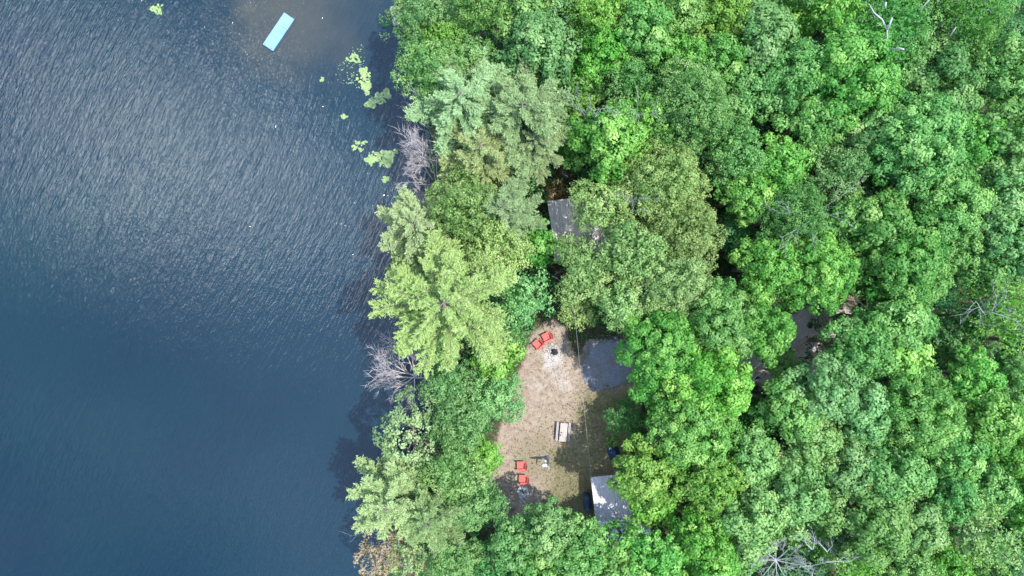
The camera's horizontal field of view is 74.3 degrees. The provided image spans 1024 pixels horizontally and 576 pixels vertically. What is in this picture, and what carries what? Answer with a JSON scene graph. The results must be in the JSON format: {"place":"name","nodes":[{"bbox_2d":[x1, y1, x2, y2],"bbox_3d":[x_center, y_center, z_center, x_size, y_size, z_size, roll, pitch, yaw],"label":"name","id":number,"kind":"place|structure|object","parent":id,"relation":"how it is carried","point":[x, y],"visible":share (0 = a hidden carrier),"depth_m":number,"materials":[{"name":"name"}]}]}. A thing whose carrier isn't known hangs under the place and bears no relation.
{"place":"outdoors","nodes":[
{"label":"outdoors","id":0,"kind":"place"},
{"bbox_2d":[0,0,437,575],"bbox_3d":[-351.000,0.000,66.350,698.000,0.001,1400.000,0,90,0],"label":"water","id":1,"kind":"structure","parent":0,"point":[194,258],"depth_m":66.35,"materials":[{"name":"blue liquid"}]},
{"bbox_2d":[375,0,1023,575],"bbox_3d":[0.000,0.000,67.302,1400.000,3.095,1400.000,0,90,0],"label":"ground","id":2,"kind":"structure","parent":0,"point":[535,396],"depth_m":66.00,"materials":[{"name":"beige soil"}]},
{"bbox_2d":[345,442,442,540],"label":"white pine","id":3,"kind":"object","parent":2,"relation":"on","point":[380,504],"visible":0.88,"depth_m":55.85,"materials":[{"name":"green plant"}]},
{"bbox_2d":[372,385,451,472],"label":"broadleaf tree","id":4,"kind":"object","parent":2,"relation":"on","point":[416,422],"visible":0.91,"depth_m":55.89,"materials":[{"name":"green plant"}]},
{"bbox_2d":[374,180,464,265],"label":"white pine","id":5,"kind":"object","parent":2,"relation":"on","point":[408,223],"visible":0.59,"depth_m":57.07,"materials":[{"name":"green plant"}]},
{"bbox_2d":[389,0,456,51],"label":"broadleaf tree","id":6,"kind":"object","parent":2,"relation":"on","point":[409,18],"visible":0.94,"depth_m":56.78,"materials":[{"name":"green plant"}]},
{"bbox_2d":[390,36,456,106],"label":"broadleaf tree","id":7,"kind":"object","parent":2,"relation":"on","point":[415,67],"visible":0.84,"depth_m":55.72,"materials":[{"name":"green plant"}]},
{"bbox_2d":[389,468,479,557],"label":"white pine","id":8,"kind":"object","parent":2,"relation":"on","point":[433,522],"visible":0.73,"depth_m":55.80,"materials":[{"name":"green plant"}]},
{"bbox_2d":[367,228,519,379],"bbox_3d":[-5.581,1.296,57.216,11.898,18.243,12.064,7,90,0],"label":"white pine","id":9,"kind":"object","parent":2,"relation":"on","point":[434,316],"visible":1,"depth_m":52.26,"materials":[{"name":"green plant"}]},
{"bbox_2d":[416,351,479,415],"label":"broadleaf tree","id":10,"kind":"object","parent":2,"relation":"on","point":[440,387],"visible":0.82,"depth_m":56.46,"materials":[{"name":"green plant"}]},
{"bbox_2d":[414,424,491,507],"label":"broadleaf tree","id":11,"kind":"object","parent":2,"relation":"on","point":[455,476],"visible":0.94,"depth_m":55.36,"materials":[{"name":"green plant"}]},
{"bbox_2d":[425,527,485,575],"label":"broadleaf tree","id":12,"kind":"object","parent":2,"relation":"on","point":[459,564],"visible":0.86,"depth_m":56.97,"materials":[{"name":"green plant"}]},
{"bbox_2d":[402,46,510,161],"bbox_3d":[-3.945,-15.491,59.347,9.663,13.915,10.154,15,90,0],"label":"white pine","id":13,"kind":"object","parent":2,"relation":"on","point":[456,102],"visible":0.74,"depth_m":55.25,"materials":[{"name":"green plant"}]},
{"bbox_2d":[422,387,497,454],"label":"broadleaf tree","id":14,"kind":"object","parent":2,"relation":"on","point":[467,419],"visible":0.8,"depth_m":55.37,"materials":[{"name":"green plant"}]},
{"bbox_2d":[424,163,505,256],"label":"broadleaf tree","id":15,"kind":"object","parent":2,"relation":"on","point":[469,225],"visible":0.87,"depth_m":54.97,"materials":[{"name":"green plant"}]},
{"bbox_2d":[447,473,510,532],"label":"broadleaf tree","id":16,"kind":"object","parent":2,"relation":"on","point":[480,506],"visible":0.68,"depth_m":57.06,"materials":[{"name":"green plant"}]},
{"bbox_2d":[448,0,510,44],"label":"broadleaf tree","id":17,"kind":"object","parent":2,"relation":"on","point":[477,14],"visible":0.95,"depth_m":56.28,"materials":[{"name":"green plant"}]},
{"bbox_2d":[437,113,529,193],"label":"white pine","id":18,"kind":"object","parent":2,"relation":"on","point":[487,156],"visible":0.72,"depth_m":55.70,"materials":[{"name":"green plant"}]},
{"bbox_2d":[465,364,525,423],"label":"broadleaf tree","id":19,"kind":"object","parent":2,"relation":"on","point":[504,394],"visible":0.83,"depth_m":57.09,"materials":[{"name":"green plant"}]},
{"bbox_2d":[460,213,536,293],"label":"broadleaf tree","id":20,"kind":"object","parent":2,"relation":"on","point":[492,239],"visible":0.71,"depth_m":54.54,"materials":[{"name":"green plant"}]},
{"bbox_2d":[467,168,548,253],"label":"white pine","id":21,"kind":"object","parent":2,"relation":"on","point":[509,201],"visible":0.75,"depth_m":56.03,"materials":[{"name":"green plant"}]},
{"bbox_2d":[486,508,538,570],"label":"broadleaf tree","id":22,"kind":"object","parent":2,"relation":"on","point":[507,545],"visible":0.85,"depth_m":56.95,"materials":[{"name":"green plant"}]},
{"bbox_2d":[463,57,583,176],"bbox_3d":[0.913,-14.203,58.878,10.583,14.923,10.051,-3,90,0],"label":"white pine","id":23,"kind":"object","parent":2,"relation":"on","point":[526,103],"visible":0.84,"depth_m":54.51,"materials":[{"name":"green plant"}]},
{"bbox_2d":[491,265,555,331],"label":"broadleaf tree","id":24,"kind":"object","parent":2,"relation":"on","point":[522,302],"visible":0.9,"depth_m":56.41,"materials":[{"name":"green plant"}]},
{"bbox_2d":[493,7,582,88],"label":"broadleaf tree","id":25,"kind":"object","parent":2,"relation":"on","point":[532,32],"visible":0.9,"depth_m":55.29,"materials":[{"name":"green plant"}]},
{"bbox_2d":[511,495,583,567],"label":"broadleaf tree","id":26,"kind":"object","parent":2,"relation":"on","point":[546,530],"visible":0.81,"depth_m":56.59,"materials":[{"name":"green plant"}]},
{"bbox_2d":[488,316,634,535],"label":"grass","id":27,"kind":"structure","parent":2,"relation":"on","point":[590,453],"depth_m":65.96,"materials":[{"name":"green plant"}]},
{"bbox_2d":[541,511,619,575],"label":"broadleaf tree","id":28,"kind":"object","parent":2,"relation":"on","point":[580,551],"visible":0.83,"depth_m":56.10,"materials":[{"name":"green plant"}]},
{"bbox_2d":[547,194,619,260],"bbox_3d":[6.822,-5.707,64.312,6.350,3.575,5.790,-7,90,0],"label":"cabin","id":29,"kind":"object","parent":2,"relation":"on","point":[558,213],"visible":0.27,"depth_m":62.93,"materials":[{"name":"metal"}]},
{"bbox_2d":[553,235,617,311],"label":"broadleaf tree","id":30,"kind":"object","parent":2,"relation":"on","point":[581,281],"visible":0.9,"depth_m":56.62,"materials":[{"name":"green plant"}]},
{"bbox_2d":[563,0,629,54],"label":"broadleaf tree","id":31,"kind":"object","parent":2,"relation":"on","point":[590,9],"visible":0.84,"depth_m":55.36,"materials":[{"name":"green plant"}]},
{"bbox_2d":[567,176,633,237],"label":"broadleaf tree","id":32,"kind":"object","parent":2,"relation":"on","point":[597,211],"visible":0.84,"depth_m":56.22,"materials":[{"name":"green plant"}]},
{"bbox_2d":[572,18,636,83],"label":"broadleaf tree","id":33,"kind":"object","parent":2,"relation":"on","point":[591,42],"visible":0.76,"depth_m":56.56,"materials":[{"name":"green plant"}]},
{"bbox_2d":[562,99,654,185],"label":"broadleaf tree","id":34,"kind":"object","parent":2,"relation":"on","point":[601,142],"visible":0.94,"depth_m":54.95,"materials":[{"name":"green plant"}]},
{"bbox_2d":[591,470,650,547],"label":"shed","id":35,"kind":"structure","parent":2,"relation":"on","point":[609,508],"depth_m":63.42,"materials":[{"name":"metal"}]},
{"bbox_2d":[586,270,659,333],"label":"broadleaf tree","id":36,"kind":"object","parent":2,"relation":"on","point":[617,313],"visible":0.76,"depth_m":56.56,"materials":[{"name":"green plant"}]},
{"bbox_2d":[587,210,669,289],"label":"broadleaf tree","id":37,"kind":"object","parent":2,"relation":"on","point":[632,249],"visible":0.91,"depth_m":55.14,"materials":[{"name":"green plant"}]},
{"bbox_2d":[580,336,677,390],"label":"gravel pad","id":38,"kind":"object","parent":2,"relation":"on","point":[602,368],"visible":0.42,"depth_m":65.95,"materials":[{"name":"grey gravel"}]},
{"bbox_2d":[595,48,663,110],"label":"broadleaf tree","id":39,"kind":"object","parent":2,"relation":"on","point":[623,84],"visible":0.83,"depth_m":56.77,"materials":[{"name":"green plant"}]},
{"bbox_2d":[606,433,679,514],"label":"broadleaf tree","id":40,"kind":"object","parent":2,"relation":"on","point":[654,479],"visible":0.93,"depth_m":56.20,"materials":[{"name":"green plant"}]},
{"bbox_2d":[610,0,681,68],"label":"broadleaf tree","id":41,"kind":"object","parent":2,"relation":"on","point":[638,21],"visible":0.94,"depth_m":55.11,"materials":[{"name":"green plant"}]},
{"bbox_2d":[620,523,689,575],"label":"broadleaf tree","id":42,"kind":"object","parent":2,"relation":"on","point":[659,557],"visible":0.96,"depth_m":55.66,"materials":[{"name":"green plant"}]},
{"bbox_2d":[614,299,708,392],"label":"broadleaf tree","id":43,"kind":"object","parent":2,"relation":"on","point":[660,337],"visible":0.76,"depth_m":55.47,"materials":[{"name":"green plant"}]},
{"bbox_2d":[613,135,712,235],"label":"broadleaf tree","id":44,"kind":"object","parent":2,"relation":"on","point":[688,175],"visible":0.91,"depth_m":54.68,"materials":[{"name":"green plant"}]},
{"bbox_2d":[624,235,712,320],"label":"broadleaf tree","id":45,"kind":"object","parent":2,"relation":"on","point":[668,281],"visible":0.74,"depth_m":55.14,"materials":[{"name":"green plant"}]},
{"bbox_2d":[634,187,728,273],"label":"broadleaf tree","id":46,"kind":"object","parent":2,"relation":"on","point":[701,242],"visible":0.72,"depth_m":55.29,"materials":[{"name":"green plant"}]},
{"bbox_2d":[659,0,709,50],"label":"broadleaf tree","id":47,"kind":"object","parent":2,"relation":"on","point":[690,21],"visible":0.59,"depth_m":56.17,"materials":[{"name":"green plant"}]},
{"bbox_2d":[641,53,739,156],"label":"broadleaf tree","id":48,"kind":"object","parent":2,"relation":"on","point":[705,113],"visible":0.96,"depth_m":54.78,"materials":[{"name":"green plant"}]},
{"bbox_2d":[644,385,746,475],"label":"broadleaf tree","id":49,"kind":"object","parent":2,"relation":"on","point":[714,434],"visible":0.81,"depth_m":55.49,"materials":[{"name":"green plant"}]},
{"bbox_2d":[382,0,1023,575],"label":"undergrowth","id":50,"kind":"object","parent":2,"relation":"on","point":[552,284],"visible":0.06,"depth_m":64.78,"materials":[{"name":"green plant"}]},
{"bbox_2d":[668,499,739,567],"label":"broadleaf tree","id":51,"kind":"object","parent":2,"relation":"on","point":[705,542],"visible":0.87,"depth_m":55.68,"materials":[{"name":"green plant"}]},
{"bbox_2d":[660,335,754,422],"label":"broadleaf tree","id":52,"kind":"object","parent":2,"relation":"on","point":[706,378],"visible":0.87,"depth_m":54.73,"materials":[{"name":"green plant"}]},
{"bbox_2d":[671,448,755,521],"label":"broadleaf tree","id":53,"kind":"object","parent":2,"relation":"on","point":[710,498],"visible":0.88,"depth_m":55.34,"materials":[{"name":"green plant"}]},
{"bbox_2d":[674,275,758,359],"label":"broadleaf tree","id":54,"kind":"object","parent":2,"relation":"on","point":[713,334],"visible":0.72,"depth_m":55.13,"materials":[{"name":"green plant"}]},
{"bbox_2d":[688,0,751,44],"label":"broadleaf tree","id":55,"kind":"object","parent":2,"relation":"on","point":[722,16],"visible":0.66,"depth_m":56.37,"materials":[{"name":"green plant"}]},
{"bbox_2d":[701,27,750,93],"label":"broadleaf tree","id":56,"kind":"object","parent":2,"relation":"on","point":[719,59],"visible":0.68,"depth_m":56.21,"materials":[{"name":"green plant"}]},
{"bbox_2d":[698,116,768,189],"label":"broadleaf tree","id":57,"kind":"object","parent":2,"relation":"on","point":[746,135],"visible":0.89,"depth_m":55.68,"materials":[{"name":"green plant"}]},
{"bbox_2d":[712,171,779,227],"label":"broadleaf tree","id":58,"kind":"object","parent":2,"relation":"on","point":[741,197],"visible":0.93,"depth_m":56.40,"materials":[{"name":"green plant"}]},
{"bbox_2d":[710,467,796,566],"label":"broadleaf tree","id":59,"kind":"object","parent":2,"relation":"on","point":[745,519],"visible":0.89,"depth_m":54.98,"materials":[{"name":"green plant"}]},
{"bbox_2d":[725,422,781,490],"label":"broadleaf tree","id":60,"kind":"object","parent":2,"relation":"on","point":[766,462],"visible":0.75,"depth_m":56.13,"materials":[{"name":"green plant"}]},
{"bbox_2d":[720,59,787,126],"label":"broadleaf tree","id":61,"kind":"object","parent":2,"relation":"on","point":[752,98],"visible":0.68,"depth_m":56.33,"materials":[{"name":"green plant"}]},
{"bbox_2d":[724,300,796,368],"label":"broadleaf tree","id":62,"kind":"object","parent":2,"relation":"on","point":[772,345],"visible":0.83,"depth_m":55.40,"materials":[{"name":"green plant"}]},
{"bbox_2d":[721,0,801,74],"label":"broadleaf tree","id":63,"kind":"object","parent":2,"relation":"on","point":[759,43],"visible":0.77,"depth_m":55.23,"materials":[{"name":"green plant"}]},
{"bbox_2d":[728,228,805,304],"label":"broadleaf tree","id":64,"kind":"object","parent":2,"relation":"on","point":[765,264],"visible":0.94,"depth_m":55.70,"materials":[{"name":"green plant"}]},
{"bbox_2d":[743,130,818,200],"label":"broadleaf tree","id":65,"kind":"object","parent":2,"relation":"on","point":[790,170],"visible":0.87,"depth_m":55.97,"materials":[{"name":"green plant"}]},
{"bbox_2d":[746,374,829,446],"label":"broadleaf tree","id":66,"kind":"object","parent":2,"relation":"on","point":[798,425],"visible":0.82,"depth_m":55.84,"materials":[{"name":"green plant"}]},
{"bbox_2d":[748,36,831,112],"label":"broadleaf tree","id":67,"kind":"object","parent":2,"relation":"on","point":[794,52],"visible":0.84,"depth_m":54.83,"materials":[{"name":"green plant"}]},
{"bbox_2d":[751,172,835,254],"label":"broadleaf tree","id":68,"kind":"object","parent":2,"relation":"on","point":[798,202],"visible":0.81,"depth_m":55.66,"materials":[{"name":"green plant"}]},
{"bbox_2d":[756,448,841,541],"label":"broadleaf tree","id":69,"kind":"object","parent":2,"relation":"on","point":[808,495],"visible":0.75,"depth_m":55.57,"materials":[{"name":"green plant"}]},
{"bbox_2d":[771,411,847,477],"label":"broadleaf tree","id":70,"kind":"object","parent":2,"relation":"on","point":[825,441],"visible":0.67,"depth_m":55.63,"materials":[{"name":"green plant"}]},
{"bbox_2d":[766,227,858,316],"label":"broadleaf tree","id":71,"kind":"object","parent":2,"relation":"on","point":[837,275],"visible":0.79,"depth_m":54.85,"materials":[{"name":"green plant"}]},
{"bbox_2d":[772,86,852,162],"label":"broadleaf tree","id":72,"kind":"object","parent":2,"relation":"on","point":[804,124],"visible":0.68,"depth_m":55.82,"materials":[{"name":"green plant"}]},
{"bbox_2d":[779,349,868,433],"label":"broadleaf tree","id":73,"kind":"object","parent":2,"relation":"on","point":[836,400],"visible":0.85,"depth_m":55.05,"materials":[{"name":"green plant"}]},
{"bbox_2d":[799,0,870,45],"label":"broadleaf tree","id":74,"kind":"object","parent":2,"relation":"on","point":[835,12],"visible":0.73,"depth_m":55.79,"materials":[{"name":"green plant"}]},
{"bbox_2d":[801,142,879,205],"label":"broadleaf tree","id":75,"kind":"object","parent":2,"relation":"on","point":[852,166],"visible":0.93,"depth_m":55.51,"materials":[{"name":"green plant"}]},
{"bbox_2d":[790,19,905,131],"bbox_3d":[27.951,-17.206,58.836,9.412,14.974,8.591,-37,90,0],"label":"broadleaf tree","id":76,"kind":"object","parent":2,"relation":"on","point":[866,85],"visible":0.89,"depth_m":53.65,"materials":[{"name":"green plant"}]},
{"bbox_2d":[811,425,884,508],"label":"broadleaf tree","id":77,"kind":"object","parent":2,"relation":"on","point":[849,477],"visible":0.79,"depth_m":55.22,"materials":[{"name":"green plant"}]},
{"bbox_2d":[808,310,903,380],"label":"broadleaf tree","id":78,"kind":"object","parent":2,"relation":"on","point":[883,362],"visible":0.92,"depth_m":55.30,"materials":[{"name":"green plant"}]},
{"bbox_2d":[834,373,897,450],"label":"broadleaf tree","id":79,"kind":"object","parent":2,"relation":"on","point":[869,420],"visible":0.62,"depth_m":55.25,"materials":[{"name":"green plant"}]},
{"bbox_2d":[815,481,917,568],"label":"broadleaf tree","id":80,"kind":"object","parent":2,"relation":"on","point":[876,528],"visible":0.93,"depth_m":54.39,"materials":[{"name":"green plant"}]},
{"bbox_2d":[837,186,920,256],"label":"broadleaf tree","id":81,"kind":"object","parent":2,"relation":"on","point":[883,230],"visible":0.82,"depth_m":54.71,"materials":[{"name":"green plant"}]},
{"bbox_2d":[834,0,943,86],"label":"broadleaf tree","id":82,"kind":"object","parent":2,"relation":"on","point":[899,15],"visible":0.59,"depth_m":54.13,"materials":[{"name":"green plant"}]},
{"bbox_2d":[842,278,939,357],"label":"broadleaf tree","id":83,"kind":"object","parent":2,"relation":"on","point":[912,329],"visible":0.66,"depth_m":55.46,"materials":[{"name":"green plant"}]},
{"bbox_2d":[857,434,937,515],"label":"broadleaf tree","id":84,"kind":"object","parent":2,"relation":"on","point":[898,475],"visible":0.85,"depth_m":54.68,"materials":[{"name":"green plant"}]},
{"bbox_2d":[844,212,955,319],"bbox_3d":[32.584,-2.091,59.648,8.952,13.284,8.678,-42,90,0],"label":"broadleaf tree","id":85,"kind":"object","parent":2,"relation":"on","point":[927,250],"visible":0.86,"depth_m":55.11,"materials":[{"name":"green plant"}]},
{"bbox_2d":[857,365,966,461],"bbox_3d":[33.812,10.614,59.464,8.131,13.670,8.299,42,90,0],"label":"broadleaf tree","id":86,"kind":"object","parent":2,"relation":"on","point":[924,438],"visible":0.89,"depth_m":54.54,"materials":[{"name":"green plant"}]},
{"bbox_2d":[876,493,952,557],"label":"broadleaf tree","id":87,"kind":"object","parent":2,"relation":"on","point":[932,535],"visible":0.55,"depth_m":54.87,"materials":[{"name":"green plant"}]},
{"bbox_2d":[858,86,976,198],"bbox_3d":[32.873,-11.624,58.769,9.299,15.122,9.491,-45,90,0],"label":"broadleaf tree","id":88,"kind":"object","parent":2,"relation":"on","point":[943,148],"visible":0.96,"depth_m":53.55,"materials":[{"name":"green plant"}]},
{"bbox_2d":[888,26,992,128],"bbox_3d":[35.371,-17.248,59.701,8.795,13.179,8.743,28,90,0],"label":"broadleaf tree","id":89,"kind":"object","parent":2,"relation":"on","point":[945,73],"visible":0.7,"depth_m":54.74,"materials":[{"name":"green plant"}]},
{"bbox_2d":[893,159,996,243],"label":"broadleaf tree","id":90,"kind":"object","parent":2,"relation":"on","point":[961,194],"visible":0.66,"depth_m":55.07,"materials":[{"name":"green plant"}]},
{"bbox_2d":[906,421,990,482],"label":"broadleaf tree","id":91,"kind":"object","parent":2,"relation":"on","point":[954,454],"visible":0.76,"depth_m":55.41,"materials":[{"name":"green plant"}]},
{"bbox_2d":[915,466,983,531],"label":"broadleaf tree","id":92,"kind":"object","parent":2,"relation":"on","point":[951,495],"visible":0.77,"depth_m":55.46,"materials":[{"name":"green plant"}]},
{"bbox_2d":[902,0,1017,67],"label":"broadleaf tree","id":93,"kind":"object","parent":2,"relation":"on","point":[975,26],"visible":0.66,"depth_m":54.48,"materials":[{"name":"green plant"}]},
{"bbox_2d":[921,344,1007,411],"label":"broadleaf tree","id":94,"kind":"object","parent":2,"relation":"on","point":[977,366],"visible":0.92,"depth_m":56.47,"materials":[{"name":"green plant"}]},
{"bbox_2d":[919,487,1023,572],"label":"birch tree","id":95,"kind":"object","parent":2,"relation":"on","point":[994,549],"visible":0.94,"depth_m":55.14,"materials":[{"name":"green plant"}]},
{"bbox_2d":[927,455,1023,520],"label":"broadleaf tree","id":96,"kind":"object","parent":2,"relation":"on","point":[991,486],"visible":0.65,"depth_m":56.10,"materials":[{"name":"green plant"}]},
{"bbox_2d":[934,277,1023,353],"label":"birch tree","id":97,"kind":"object","parent":2,"relation":"on","point":[1018,303],"visible":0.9,"depth_m":56.26,"materials":[{"name":"green plant"}]},
{"bbox_2d":[938,148,1023,229],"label":"broadleaf tree","id":98,"kind":"object","parent":2,"relation":"on","point":[1009,200],"visible":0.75,"depth_m":54.83,"materials":[{"name":"green plant"}]},
{"bbox_2d":[954,246,1017,302],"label":"broadleaf tree","id":99,"kind":"object","parent":2,"relation":"on","point":[991,267],"visible":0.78,"depth_m":56.93,"materials":[{"name":"green plant"}]},
{"bbox_2d":[962,111,1009,171],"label":"broadleaf tree","id":100,"kind":"object","parent":2,"relation":"on","point":[979,149],"visible":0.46,"depth_m":54.62,"materials":[{"name":"green plant"}]},
{"bbox_2d":[953,377,1023,460],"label":"broadleaf tree","id":101,"kind":"object","parent":2,"relation":"on","point":[998,416],"visible":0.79,"depth_m":55.47,"materials":[{"name":"green plant"}]},
{"bbox_2d":[957,210,1023,283],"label":"broadleaf tree","id":102,"kind":"object","parent":2,"relation":"on","point":[1005,243],"visible":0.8,"depth_m":55.94,"materials":[{"name":"green plant"}]},
{"bbox_2d":[964,31,1023,118],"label":"broadleaf tree","id":103,"kind":"object","parent":2,"relation":"on","point":[1002,81],"visible":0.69,"depth_m":54.65,"materials":[{"name":"green plant"}]},
{"bbox_2d":[966,98,1023,183],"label":"broadleaf tree","id":104,"kind":"object","parent":2,"relation":"on","point":[1014,123],"visible":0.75,"depth_m":54.62,"materials":[{"name":"green plant"}]},
{"bbox_2d":[688,302,858,390],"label":"gravel road","id":105,"kind":"structure","parent":0,"point":[801,318],"depth_m":65.94,"materials":[{"name":"grey gravel"}]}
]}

